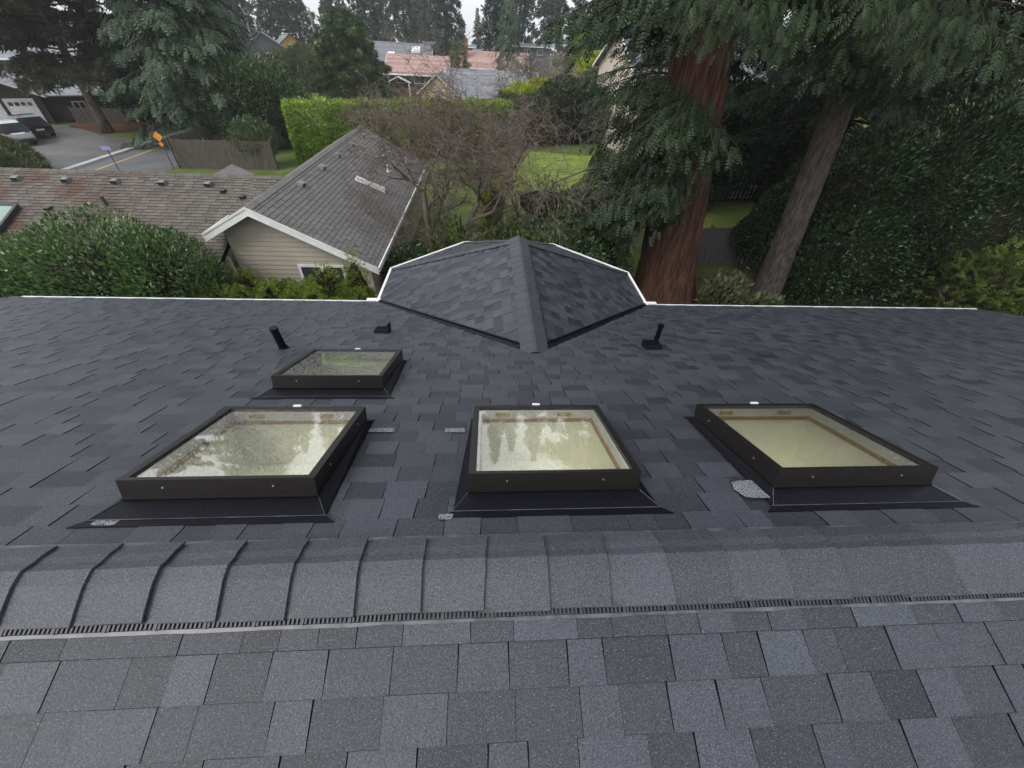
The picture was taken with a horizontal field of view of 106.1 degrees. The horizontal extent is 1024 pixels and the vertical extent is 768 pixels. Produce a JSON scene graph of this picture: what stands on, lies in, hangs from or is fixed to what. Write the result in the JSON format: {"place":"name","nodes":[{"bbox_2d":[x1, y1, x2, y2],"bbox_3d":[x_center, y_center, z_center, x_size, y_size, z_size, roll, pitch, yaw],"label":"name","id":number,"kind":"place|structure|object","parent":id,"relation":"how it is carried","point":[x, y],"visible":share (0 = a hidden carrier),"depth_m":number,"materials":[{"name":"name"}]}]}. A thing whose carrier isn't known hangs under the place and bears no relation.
{"place":"outdoors","nodes":[
{"label":"outdoors","id":0,"kind":"place"},
{"bbox_2d":[0,25,116,84],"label":"pale roofed house","id":1,"kind":"structure","parent":0,"point":[4,56],"depth_m":39.72,"materials":[{"name":"white paint"}]},
{"bbox_2d":[20,125,147,168],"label":"driveway","id":2,"kind":"structure","parent":0,"point":[66,146],"depth_m":30.21,"materials":[{"name":"concrete"}]},
{"bbox_2d":[0,119,36,143],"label":"parked car","id":3,"kind":"object","parent":2,"relation":"on","point":[17,130],"visible":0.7,"depth_m":28.91,"materials":[{"name":"white metal"}]},
{"bbox_2d":[5,113,55,135],"bbox_3d":[-39.858,-21.246,31.543,4.530,1.480,1.864,21,45,18],"label":"parked car","id":4,"kind":"object","parent":2,"relation":"on","point":[34,124],"visible":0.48,"depth_m":30.83,"materials":[{"name":"black metal"}]},
{"bbox_2d":[100,131,176,138],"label":"grass verge","id":5,"kind":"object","parent":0,"point":[129,134],"depth_m":33.48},
{"bbox_2d":[74,96,312,171],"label":"road","id":6,"kind":"structure","parent":0,"point":[156,160],"depth_m":27.52,"materials":[{"name":"asphalt"}]},
{"bbox_2d":[0,236,1023,767],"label":"house","id":7,"kind":"structure","parent":0,"point":[516,502],"depth_m":1.72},
{"bbox_2d":[513,43,553,76],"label":"distant house","id":8,"kind":"structure","parent":0,"point":[528,48],"depth_m":90.39,"materials":[{"name":"white paint"}]},
{"bbox_2d":[50,44,1017,277],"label":"ground","id":9,"kind":"structure","parent":0,"point":[286,161],"depth_m":25.30,"materials":[{"name":"green plant"}]},
{"bbox_2d":[0,130,53,168],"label":"juniper shrub","id":10,"kind":"object","parent":9,"relation":"on","point":[15,153],"visible":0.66,"depth_m":23.52,"materials":[{"name":"green plant"}]},
{"bbox_2d":[0,71,117,123],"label":"garage house","id":11,"kind":"structure","parent":9,"relation":"on","point":[51,109],"depth_m":34.93,"materials":[{"name":"white paint"}]},
{"bbox_2d":[0,104,7,119],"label":"garage door","id":12,"kind":"structure","parent":11,"relation":"in","point":[3,113],"depth_m":33.78,"materials":[{"name":"white paint"}]},
{"bbox_2d":[2,98,47,122],"bbox_3d":[-43.427,-24.316,34.380,1.950,1.911,0.075,-22,48,-25],"label":"garage door","id":13,"kind":"structure","parent":11,"relation":"in","point":[15,106],"depth_m":34.12,"materials":[{"name":"white paint"}]},
{"bbox_2d":[71,101,87,107],"bbox_3d":[-40.711,-26.164,36.333,0.936,0.858,0.036,-22,48,-25],"label":"window","id":14,"kind":"structure","parent":11,"relation":"in","point":[77,104],"depth_m":36.21,"materials":[{"name":"white paint"}]},
{"bbox_2d":[71,120,187,133],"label":"leaf litter","id":15,"kind":"object","parent":9,"relation":"on","point":[132,126],"visible":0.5,"depth_m":35.75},
{"bbox_2d":[0,0,169,132],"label":"pine tree","id":16,"kind":"object","parent":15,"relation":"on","point":[30,24],"visible":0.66,"depth_m":28.10,"materials":[{"name":"green plant"}]},
{"bbox_2d":[67,106,127,123],"bbox_3d":[-38.943,-25.337,36.262,4.218,1.280,0.197,-6,43,-10],"label":"picket fence","id":17,"kind":"object","parent":15,"relation":"on","point":[114,115],"visible":0.75,"depth_m":36.22,"materials":[{"name":"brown wood"}]},
{"bbox_2d":[62,126,196,169],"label":"kerb","id":18,"kind":"structure","parent":9,"relation":"on","point":[95,160],"depth_m":28.24,"materials":[{"name":"concrete"}]},
{"bbox_2d":[77,54,199,123],"bbox_3d":[-33.598,-28.133,36.935,15.564,5.690,6.345,0,42,-4],"label":"shrub","id":19,"kind":"object","parent":9,"relation":"on","point":[122,104],"visible":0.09,"depth_m":36.53,"materials":[{"name":"green plant"}]},
{"bbox_2d":[153,132,174,169],"bbox_3d":[-23.169,-15.567,25.715,0.600,2.250,0.097,0,42,-4],"label":"road sign","id":20,"kind":"object","parent":9,"relation":"on","point":[157,136],"visible":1,"depth_m":25.27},
{"bbox_2d":[95,0,281,153],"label":"spruce tree","id":21,"kind":"object","parent":9,"relation":"on","point":[166,26],"visible":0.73,"depth_m":27.49,"materials":[{"name":"green plant"}]},
{"bbox_2d":[165,123,232,167],"bbox_3d":[-23.695,-20.283,31.214,0.204,1.830,13.823,-2,42,-6],"label":"fence","id":22,"kind":"object","parent":9,"relation":"on","point":[205,132],"visible":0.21,"depth_m":28.27,"materials":[{"name":"brown wood"}]},
{"bbox_2d":[158,0,265,71],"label":"conifer tree","id":23,"kind":"object","parent":9,"relation":"on","point":[235,21],"visible":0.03,"depth_m":39.06,"materials":[{"name":"green plant"}]},
{"bbox_2d":[0,125,426,297],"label":"neighbour house","id":24,"kind":"structure","parent":9,"relation":"on","point":[297,223],"depth_m":12.35,"materials":[{"name":"grey"}]},
{"bbox_2d":[297,264,345,283],"bbox_3d":[-6.102,-3.459,12.536,1.440,0.890,0.032,0,42,-4],"label":"window","id":25,"kind":"structure","parent":24,"relation":"in","point":[304,269],"depth_m":12.35,"materials":[{"name":"white paint"}]},
{"bbox_2d":[168,137,279,169],"bbox_3d":[-19.768,-15.843,26.547,6.407,1.830,0.202,-2,42,-6],"label":"wooden fence","id":26,"kind":"object","parent":9,"relation":"on","point":[214,150],"visible":0.89,"depth_m":26.50,"materials":[{"name":"brown wood"}]},
{"bbox_2d":[208,0,248,49],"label":"conifer tree","id":27,"kind":"object","parent":9,"relation":"on","point":[245,42],"visible":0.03,"depth_m":94.09,"materials":[{"name":"green plant"}]},
{"bbox_2d":[226,0,258,41],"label":"conifer tree","id":28,"kind":"object","parent":9,"relation":"on","point":[240,3],"visible":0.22,"depth_m":105.47,"materials":[{"name":"green plant"}]},
{"bbox_2d":[189,44,311,153],"bbox_3d":[-20.079,-22.403,30.467,8.567,6.899,6.182,-17,46,-21],"label":"rhododendron","id":29,"kind":"object","parent":9,"relation":"on","point":[259,96],"visible":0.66,"depth_m":28.92,"materials":[{"name":"green plant"}]},
{"bbox_2d":[227,112,279,164],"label":"shrub","id":30,"kind":"object","parent":9,"relation":"on","point":[274,140],"visible":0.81,"depth_m":26.31,"materials":[{"name":"green plant"}]},
{"bbox_2d":[244,31,287,74],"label":"grey house","id":31,"kind":"structure","parent":9,"relation":"on","point":[265,41],"depth_m":74.63,"materials":[{"name":"white paint"}]},
{"bbox_2d":[243,0,300,39],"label":"conifer tree","id":32,"kind":"object","parent":9,"relation":"on","point":[277,9],"visible":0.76,"depth_m":100.24,"materials":[{"name":"green plant"}]},
{"bbox_2d":[276,33,298,46],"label":"yellow house","id":33,"kind":"structure","parent":9,"relation":"on","point":[285,39],"depth_m":79.53,"materials":[{"name":"paint"}]},
{"bbox_2d":[281,0,319,46],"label":"conifer tree","id":34,"kind":"object","parent":9,"relation":"on","point":[298,7],"visible":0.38,"depth_m":107.47,"materials":[{"name":"green plant"}]},
{"bbox_2d":[316,0,346,30],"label":"conifer tree","id":35,"kind":"object","parent":9,"relation":"on","point":[324,3],"visible":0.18,"depth_m":112.36,"materials":[{"name":"green plant"}]},
{"bbox_2d":[305,5,400,99],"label":"cedar tree","id":36,"kind":"object","parent":9,"relation":"on","point":[345,51],"visible":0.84,"depth_m":48.48,"materials":[{"name":"green plant"}]},
{"bbox_2d":[346,0,385,40],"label":"conifer tree","id":37,"kind":"object","parent":9,"relation":"on","point":[371,21],"visible":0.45,"depth_m":85.31,"materials":[{"name":"green plant"}]},
{"bbox_2d":[370,0,394,40],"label":"conifer tree","id":38,"kind":"object","parent":9,"relation":"on","point":[386,18],"visible":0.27,"depth_m":118.62,"materials":[{"name":"green plant"}]},
{"bbox_2d":[280,95,513,163],"bbox_3d":[-8.296,-20.456,30.901,17.692,4.282,3.480,-14,45,-19],"label":"laurel hedge","id":39,"kind":"object","parent":9,"relation":"on","point":[313,128],"visible":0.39,"depth_m":28.41,"materials":[{"name":"green plant"}]},
{"bbox_2d":[382,0,421,42],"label":"conifer tree","id":40,"kind":"object","parent":9,"relation":"on","point":[410,10],"visible":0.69,"depth_m":107.69,"materials":[{"name":"green plant"}]},
{"bbox_2d":[374,41,435,81],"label":"dark roofed house","id":41,"kind":"structure","parent":9,"relation":"on","point":[383,48],"depth_m":75.19,"materials":[{"name":"white paint"}]},
{"bbox_2d":[383,53,449,95],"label":"brick house","id":42,"kind":"structure","parent":9,"relation":"on","point":[397,63],"depth_m":60.65,"materials":[{"name":"pink"}]},
{"bbox_2d":[416,0,443,41],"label":"conifer tree","id":43,"kind":"object","parent":9,"relation":"on","point":[422,23],"visible":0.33,"depth_m":101.11,"materials":[{"name":"green plant"}]},
{"bbox_2d":[417,71,458,99],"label":"cream house","id":44,"kind":"structure","parent":9,"relation":"on","point":[438,81],"depth_m":55.19,"materials":[{"name":"paint"}]},
{"bbox_2d":[427,0,466,63],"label":"conifer tree","id":45,"kind":"object","parent":9,"relation":"on","point":[440,7],"visible":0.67,"depth_m":72.51,"materials":[{"name":"green plant"}]},
{"bbox_2d":[447,39,470,67],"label":"cypress tree","id":46,"kind":"object","parent":9,"relation":"on","point":[459,58],"visible":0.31,"depth_m":60.75,"materials":[{"name":"green plant"}]},
{"bbox_2d":[471,8,482,48],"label":"conifer tree","id":47,"kind":"object","parent":9,"relation":"on","point":[476,42],"visible":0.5,"depth_m":124.56,"materials":[{"name":"green plant"}]},
{"bbox_2d":[445,67,537,99],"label":"long grey roofed house","id":48,"kind":"structure","parent":9,"relation":"on","point":[484,89],"depth_m":57.79,"materials":[{"name":"beige paint"}]},
{"bbox_2d":[479,169,505,237],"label":"flowering shrub","id":49,"kind":"object","parent":9,"relation":"on","point":[486,196],"visible":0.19,"depth_m":18.79,"materials":[{"name":"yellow plant"}]},
{"bbox_2d":[459,38,528,71],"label":"red brick house","id":50,"kind":"structure","parent":9,"relation":"on","point":[481,59],"depth_m":72.01,"materials":[{"name":"pink"}]},
{"bbox_2d":[475,0,521,51],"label":"conifer tree","id":51,"kind":"object","parent":9,"relation":"on","point":[491,16],"visible":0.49,"depth_m":81.33,"materials":[{"name":"green plant"}]},
{"bbox_2d":[493,0,521,70],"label":"spruce tree","id":52,"kind":"object","parent":9,"relation":"on","point":[504,41],"visible":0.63,"depth_m":62.51,"materials":[{"name":"green plant"}]},
{"bbox_2d":[501,0,538,51],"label":"conifer tree","id":53,"kind":"object","parent":9,"relation":"on","point":[523,12],"visible":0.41,"depth_m":107.98,"materials":[{"name":"green plant"}]},
{"bbox_2d":[340,0,732,239],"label":"bare tree","id":54,"kind":"object","parent":9,"relation":"on","point":[498,218],"visible":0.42,"depth_m":16.04,"materials":[{"name":"brown plant"}]},
{"bbox_2d":[488,44,584,98],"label":"bare tree","id":55,"kind":"object","parent":9,"relation":"on","point":[525,67],"visible":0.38,"depth_m":41.21,"materials":[{"name":"brown plant"}]},
{"bbox_2d":[497,49,601,133],"bbox_3d":[5.130,-32.981,43.340,4.567,7.380,17.852,28,48,25],"label":"yellow green hedge","id":56,"kind":"object","parent":9,"relation":"on","point":[526,88],"visible":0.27,"depth_m":39.94,"materials":[{"name":"green plant"}]},
{"bbox_2d":[528,0,571,66],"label":"conifer tree","id":57,"kind":"object","parent":9,"relation":"on","point":[546,9],"visible":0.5,"depth_m":101.76,"materials":[{"name":"green plant"}]},
{"bbox_2d":[513,73,606,144],"bbox_3d":[5.224,-26.635,37.517,10.650,5.800,5.798,-17,46,-21],"label":"laurel shrub","id":58,"kind":"object","parent":9,"relation":"on","point":[566,103],"visible":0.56,"depth_m":36.33,"materials":[{"name":"green plant"}]},
{"bbox_2d":[496,174,644,251],"bbox_3d":[3.013,-9.531,20.441,8.898,2.995,4.184,28,48,25],"label":"shrub","id":59,"kind":"object","parent":9,"relation":"on","point":[551,205],"visible":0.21,"depth_m":20.77,"materials":[{"name":"green plant"}]},
{"bbox_2d":[558,0,588,62],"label":"conifer tree","id":60,"kind":"object","parent":9,"relation":"on","point":[577,3],"visible":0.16,"depth_m":119.32,"materials":[{"name":"green plant"}]},
{"bbox_2d":[568,32,603,77],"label":"hedge","id":61,"kind":"object","parent":9,"relation":"on","point":[579,38],"visible":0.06,"depth_m":67.55,"materials":[{"name":"green plant"}]},
{"bbox_2d":[567,0,785,146],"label":"fir tree","id":62,"kind":"object","parent":9,"relation":"on","point":[658,64],"visible":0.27,"depth_m":19.27,"materials":[{"name":"green plant"}]},
{"bbox_2d":[592,6,785,87],"bbox_3d":[11.986,-24.444,21.677,11.286,23.772,11.058,25,46,22],"label":"fir tree","id":63,"kind":"object","parent":9,"relation":"on","point":[737,58],"visible":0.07,"depth_m":23.20,"materials":[{"name":"green plant"}]},
{"bbox_2d":[697,225,768,264],"bbox_3d":[14.628,-6.732,18.621,16.583,1.830,0.476,-3,42,-7],"label":"fence","id":64,"kind":"object","parent":9,"relation":"on","point":[723,252],"visible":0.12,"depth_m":18.13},
{"bbox_2d":[630,101,849,193],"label":"shaded house","id":65,"kind":"structure","parent":9,"relation":"on","point":[747,160],"depth_m":27.44,"materials":[{"name":"white paint"}]},
{"bbox_2d":[706,63,823,211],"bbox_3d":[15.274,-15.145,24.139,12.661,7.596,6.019,-12,44,-16],"label":"broadleaf tree","id":66,"kind":"object","parent":9,"relation":"on","point":[767,164],"visible":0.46,"depth_m":23.01,"materials":[{"name":"green plant"}]},
{"bbox_2d":[727,171,830,278],"bbox_3d":[11.031,-6.841,16.393,2.378,4.685,2.752,0,42,-4],"label":"broadleaf shrub","id":67,"kind":"object","parent":9,"relation":"on","point":[766,202],"visible":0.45,"depth_m":16.40,"materials":[{"name":"green plant"}]},
{"bbox_2d":[633,277,942,307],"bbox_3d":[-3.905,-2.602,14.250,54.000,0.001,7.600,0,42,-4],"label":"planting bed","id":68,"kind":"object","parent":9,"relation":"on","point":[699,280],"depth_m":16.64,"materials":[{"name":"plant"}]},
{"bbox_2d":[0,201,237,297],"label":"cherry laurel","id":69,"kind":"object","parent":68,"relation":"on","point":[140,261],"visible":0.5,"depth_m":9.72,"materials":[{"name":"green plant"}]},
{"bbox_2d":[190,279,231,297],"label":"boxwood bush","id":70,"kind":"object","parent":68,"relation":"on","point":[210,292],"visible":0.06,"depth_m":10.22,"materials":[{"name":"green plant"}]},
{"bbox_2d":[215,282,257,298],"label":"boxwood bush","id":71,"kind":"object","parent":68,"relation":"on","point":[244,294],"visible":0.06,"depth_m":10.28,"materials":[{"name":"green plant"}]},
{"bbox_2d":[230,266,263,298],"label":"boxwood bush","id":72,"kind":"object","parent":68,"relation":"on","point":[247,279],"visible":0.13,"depth_m":10.92,"materials":[{"name":"green plant"}]},
{"bbox_2d":[253,277,282,298],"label":"boxwood bush","id":73,"kind":"object","parent":68,"relation":"on","point":[266,293],"visible":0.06,"depth_m":10.29,"materials":[{"name":"green plant"}]},
{"bbox_2d":[254,276,281,294],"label":"boxwood bush","id":74,"kind":"object","parent":68,"relation":"on","point":[276,281],"visible":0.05,"depth_m":11.14,"materials":[{"name":"green plant"}]},
{"bbox_2d":[268,281,304,298],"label":"boxwood bush","id":75,"kind":"object","parent":68,"relation":"on","point":[292,293],"visible":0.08,"depth_m":10.52,"materials":[{"name":"green plant"}]},
{"bbox_2d":[274,277,301,295],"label":"boxwood bush","id":76,"kind":"object","parent":68,"relation":"on","point":[283,284],"visible":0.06,"depth_m":11.06,"materials":[{"name":"green plant"}]},
{"bbox_2d":[297,280,328,299],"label":"boxwood bush","id":77,"kind":"object","parent":68,"relation":"on","point":[309,295],"visible":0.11,"depth_m":10.35,"materials":[{"name":"green plant"}]},
{"bbox_2d":[301,274,328,295],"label":"boxwood bush","id":78,"kind":"object","parent":68,"relation":"on","point":[309,277],"visible":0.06,"depth_m":11.18,"materials":[{"name":"green plant"}]},
{"bbox_2d":[309,262,345,298],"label":"boxwood bush","id":79,"kind":"object","parent":68,"relation":"on","point":[330,282],"visible":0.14,"depth_m":11.12,"materials":[{"name":"green plant"}]},
{"bbox_2d":[346,285,368,299],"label":"boxwood bush","id":80,"kind":"object","parent":68,"relation":"on","point":[358,296],"visible":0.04,"depth_m":10.43,"materials":[{"name":"green plant"}]},
{"bbox_2d":[341,243,376,299],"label":"boxwood bush","id":81,"kind":"object","parent":68,"relation":"on","point":[355,278],"visible":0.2,"depth_m":11.08,"materials":[{"name":"green plant"}]},
{"bbox_2d":[380,240,430,281],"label":"shrub","id":82,"kind":"object","parent":68,"relation":"on","point":[418,251],"visible":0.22,"depth_m":13.12,"materials":[{"name":"green plant"}]},
{"bbox_2d":[341,173,509,266],"bbox_3d":[-3.583,-5.625,14.894,7.275,4.603,3.976,0,42,-4],"label":"bare tree","id":83,"kind":"object","parent":68,"relation":"on","point":[410,223],"visible":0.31,"depth_m":14.22,"materials":[{"name":"brown plant"}]},
{"bbox_2d":[323,1,618,252],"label":"bare tree","id":84,"kind":"object","parent":68,"relation":"on","point":[475,151],"visible":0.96,"depth_m":13.38,"materials":[{"name":"brown plant"}]},
{"bbox_2d":[429,211,539,251],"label":"fern shrub","id":85,"kind":"object","parent":68,"relation":"on","point":[489,227],"visible":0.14,"depth_m":14.75,"materials":[{"name":"green plant"}]},
{"bbox_2d":[504,198,635,278],"bbox_3d":[2.334,-4.951,14.716,5.224,3.829,4.174,-18,46,-22],"label":"shrub","id":86,"kind":"object","parent":68,"relation":"on","point":[583,243],"visible":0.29,"depth_m":14.30,"materials":[{"name":"green plant"}]},
{"bbox_2d":[536,0,888,304],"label":"redwood tree","id":87,"kind":"object","parent":68,"relation":"on","point":[663,190],"visible":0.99,"depth_m":10.86,"materials":[{"name":"green plant"}]},
{"bbox_2d":[693,268,784,305],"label":"fern shrub","id":88,"kind":"object","parent":68,"relation":"on","point":[710,294],"visible":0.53,"depth_m":14.60,"materials":[{"name":"green plant"}]},
{"bbox_2d":[711,0,1023,305],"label":"fir tree","id":89,"kind":"object","parent":68,"relation":"on","point":[870,27],"visible":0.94,"depth_m":9.83,"materials":[{"name":"green plant"}]},
{"bbox_2d":[736,85,1023,306],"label":"broadleaf tree","id":90,"kind":"object","parent":68,"relation":"on","point":[865,205],"visible":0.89,"depth_m":13.88,"materials":[{"name":"green plant"}]},
{"bbox_2d":[891,231,1023,315],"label":"golden cypress","id":91,"kind":"object","parent":68,"relation":"on","point":[994,287],"visible":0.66,"depth_m":13.48,"materials":[{"name":"green plant"}]},
{"bbox_2d":[767,1,835,97],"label":"conifer tree","id":92,"kind":"object","parent":9,"relation":"on","point":[783,77],"depth_m":76.64,"materials":[{"name":"green plant"}]},
{"bbox_2d":[750,1,1021,160],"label":"fir tree","id":93,"kind":"object","parent":9,"relation":"on","point":[779,71],"visible":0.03,"depth_m":24.60,"materials":[{"name":"green plant"}]},
{"bbox_2d":[791,0,1023,141],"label":"fir tree","id":94,"kind":"object","parent":9,"relation":"on","point":[1019,73],"visible":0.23,"depth_m":13.04,"materials":[{"name":"green plant"}]},
{"bbox_2d":[872,111,1023,301],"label":"broadleaf tree","id":95,"kind":"object","parent":9,"relation":"on","point":[1006,216],"visible":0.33,"depth_m":14.01,"materials":[{"name":"green plant"}]},
{"bbox_2d":[927,0,1022,120],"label":"conifer tree","id":96,"kind":"object","parent":9,"relation":"on","point":[974,78],"visible":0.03,"depth_m":62.62,"materials":[{"name":"green plant"}]},
{"bbox_2d":[966,77,1023,115],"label":"conifer tree","id":97,"kind":"object","parent":9,"relation":"on","point":[1009,99],"visible":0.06,"depth_m":59.27,"materials":[{"name":"green plant"}]},
{"label":"far lawn","id":98,"kind":"structure","parent":9,"relation":"on","visible":0},
{"bbox_2d":[265,40,324,92],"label":"shrub","id":99,"kind":"object","parent":98,"relation":"on","point":[296,54],"visible":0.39,"depth_m":59.87,"materials":[{"name":"green plant"}]},
{"bbox_2d":[51,0,1019,80],"label":"sky","id":100,"kind":"structure","parent":0,"point":[468,8],"materials":[{"name":"white"}]},
{"bbox_2d":[512,151,611,192],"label":"lawn","id":101,"kind":"structure","parent":0,"point":[574,161],"depth_m":31.38,"materials":[{"name":"plant"}]},
{"bbox_2d":[490,117,529,169],"bbox_3d":[-0.262,-18.140,29.204,3.501,3.449,2.458,19,44,17],"label":"bare tree","id":102,"kind":"object","parent":101,"relation":"on","point":[509,143],"visible":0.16,"depth_m":28.92,"materials":[{"name":"brown plant"}]},
{"bbox_2d":[588,147,614,174],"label":"round bush","id":103,"kind":"object","parent":101,"relation":"on","point":[598,155],"visible":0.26,"depth_m":29.28,"materials":[{"name":"green plant"}]},
{"bbox_2d":[589,26,767,152],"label":"beige house","id":104,"kind":"structure","parent":0,"point":[603,65],"depth_m":35.76,"materials":[{"name":"beige"}]},
{"bbox_2d":[703,202,757,248],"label":"side lawn","id":105,"kind":"structure","parent":0,"point":[727,214],"depth_m":24.36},
{"bbox_2d":[719,0,1023,169],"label":"fir tree","id":106,"kind":"object","parent":105,"relation":"on","point":[811,121],"visible":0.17,"depth_m":16.36,"materials":[{"name":"green plant"}]},
{"bbox_2d":[708,195,771,200],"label":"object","id":107,"kind":"structure","parent":0,"point":[732,199],"depth_m":26.85,"materials":[{"name":"concrete"}]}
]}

